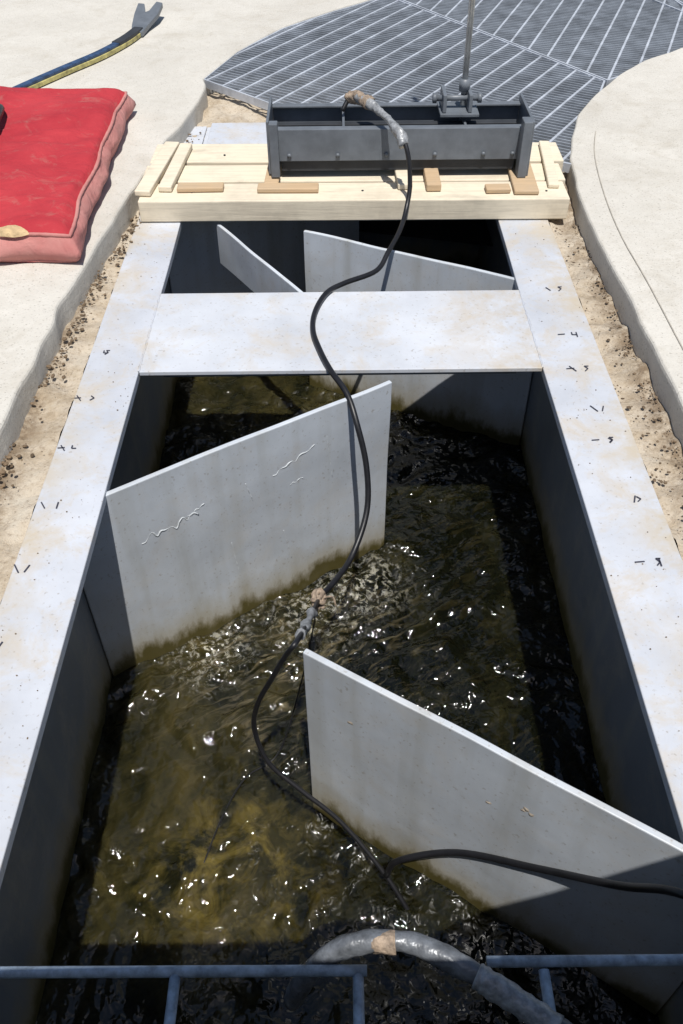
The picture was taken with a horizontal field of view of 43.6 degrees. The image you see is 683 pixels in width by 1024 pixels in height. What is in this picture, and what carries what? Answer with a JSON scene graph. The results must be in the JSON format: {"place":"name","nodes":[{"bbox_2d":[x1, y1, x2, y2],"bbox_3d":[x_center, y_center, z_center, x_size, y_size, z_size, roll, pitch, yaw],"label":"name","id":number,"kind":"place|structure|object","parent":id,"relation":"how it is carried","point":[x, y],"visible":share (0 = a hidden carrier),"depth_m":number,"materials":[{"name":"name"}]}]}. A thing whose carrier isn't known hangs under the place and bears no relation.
{"place":"outdoors","nodes":[
{"label":"outdoors","id":0,"kind":"place"},
{"bbox_2d":[0,0,682,468],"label":"ground","id":1,"kind":"structure","parent":0,"point":[180,50],"depth_m":3.78,"materials":[{"name":"concrete"}]},
{"bbox_2d":[0,86,135,262],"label":"boat cushion","id":2,"kind":"object","parent":1,"relation":"on","point":[58,148],"visible":1,"depth_m":3.43,"materials":[{"name":"red fabric"}]},
{"bbox_2d":[14,2,162,87],"bbox_3d":[-1.406,-2.564,4.732,0.209,0.086,1.677,13,46,14],"label":"strap","id":3,"kind":"object","parent":1,"relation":"on","point":[143,22],"visible":0.9,"depth_m":4.78,"materials":[{"name":"blue fabric"}]},
{"bbox_2d":[0,122,682,1023],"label":"fishway channel","id":4,"kind":"object","parent":1,"relation":"on","point":[612,554],"visible":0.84,"depth_m":2.58,"materials":[{"name":"paint"}]},
{"bbox_2d":[83,380,391,676],"bbox_3d":[-0.301,0.250,2.971,1.101,1.289,0.027,-25,49,-23],"label":"baffle plate","id":5,"kind":"object","parent":4,"relation":"on","point":[204,543],"visible":0.82,"depth_m":2.74,"materials":[{"name":"paint"}]},
{"bbox_2d":[216,223,302,292],"bbox_3d":[-0.270,-0.874,3.325,0.018,0.180,0.882,-25,49,-23],"label":"deflector plate","id":6,"kind":"object","parent":4,"relation":"attached to","point":[247,267],"visible":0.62,"depth_m":3.42,"materials":[{"name":"paint"}]},
{"bbox_2d":[169,220,358,293],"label":"tank wall","id":7,"kind":"structure","parent":4,"relation":"on","point":[197,266],"depth_m":4.00,"materials":[{"name":"paint"}]},
{"bbox_2d":[0,954,682,1023],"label":"guard frame","id":8,"kind":"object","parent":4,"relation":"on","point":[174,974],"visible":0.95,"depth_m":1.44,"materials":[{"name":"paint"}]},
{"bbox_2d":[284,928,571,1023],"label":"cable sleeve","id":9,"kind":"object","parent":8,"relation":"attached to","point":[488,983],"visible":0.95,"depth_m":1.43,"materials":[{"name":"grey plastic"}]},
{"bbox_2d":[36,376,659,1023],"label":"water","id":10,"kind":"structure","parent":4,"relation":"in","point":[446,606],"depth_m":2.63,"materials":[{"name":"brown liquid"}]},
{"bbox_2d":[134,141,569,221],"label":"timber platform","id":11,"kind":"structure","parent":4,"relation":"on","point":[185,182],"depth_m":3.49,"materials":[{"name":"brown wood"}]},
{"bbox_2d":[266,85,534,177],"bbox_3d":[0.233,-1.596,3.555,1.074,0.277,0.350,-1,44,0],"label":"steel trough","id":12,"kind":"object","parent":11,"relation":"on","point":[451,132],"visible":0.95,"depth_m":3.52,"materials":[{"name":"grey paint"}]},
{"bbox_2d":[459,0,474,105],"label":"gauge rod","id":13,"kind":"object","parent":12,"relation":"on","point":[464,84],"visible":1,"depth_m":3.39,"materials":[{"name":"metal"}]},
{"bbox_2d":[304,230,532,444],"bbox_3d":[0.311,-0.533,3.764,1.022,1.290,0.026,19,48,19],"label":"baffle plate","id":14,"kind":"object","parent":4,"relation":"on","point":[493,406],"visible":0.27,"depth_m":3.55,"materials":[{"name":"paint"}]},
{"bbox_2d":[204,90,682,909],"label":"black cable","id":15,"kind":"object","parent":4,"relation":"on","point":[400,136],"visible":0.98,"depth_m":2.33,"materials":[{"name":"rubber"}]},
{"bbox_2d":[303,649,682,1014],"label":"baffle plate","id":16,"kind":"object","parent":4,"relation":"on","point":[393,776],"visible":0.59,"depth_m":1.99,"materials":[{"name":"paint"}]},
{"bbox_2d":[0,93,682,602],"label":"sand","id":17,"kind":"structure","parent":1,"relation":"on","point":[54,397],"depth_m":2.69,"materials":[{"name":"beige sand"}]},
{"bbox_2d":[0,132,682,738],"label":"soil debris","id":18,"kind":"object","parent":17,"relation":"on","point":[68,334],"visible":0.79,"depth_m":2.82,"materials":[{"name":"brown soil"}]},
{"bbox_2d":[594,131,682,348],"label":"pavement joint","id":19,"kind":"object","parent":1,"relation":"on","point":[628,248],"visible":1,"depth_m":3.14,"materials":[{"name":"grey concrete"}]},
{"bbox_3d":[1.450,-2.850,5.482,4.640,0.480,5.400,-1,44,0],"label":"grating pit","id":20,"kind":"object","parent":1,"relation":"in","visible":0},
{"bbox_2d":[204,0,604,172],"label":"steel grating","id":21,"kind":"object","parent":20,"relation":"on","point":[390,51],"visible":0.81,"depth_m":4.65,"materials":[{"name":"grey metal"}]},
{"bbox_2d":[401,0,682,87],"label":"steel grating","id":22,"kind":"object","parent":20,"relation":"on","point":[608,41],"visible":0.69,"depth_m":5.17,"materials":[{"name":"grey metal"}]},
{"bbox_2d":[652,0,682,11],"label":"steel grating","id":23,"kind":"object","parent":20,"relation":"on","point":[667,5],"visible":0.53,"depth_m":5.50,"materials":[{"name":"grey metal"}]}
]}

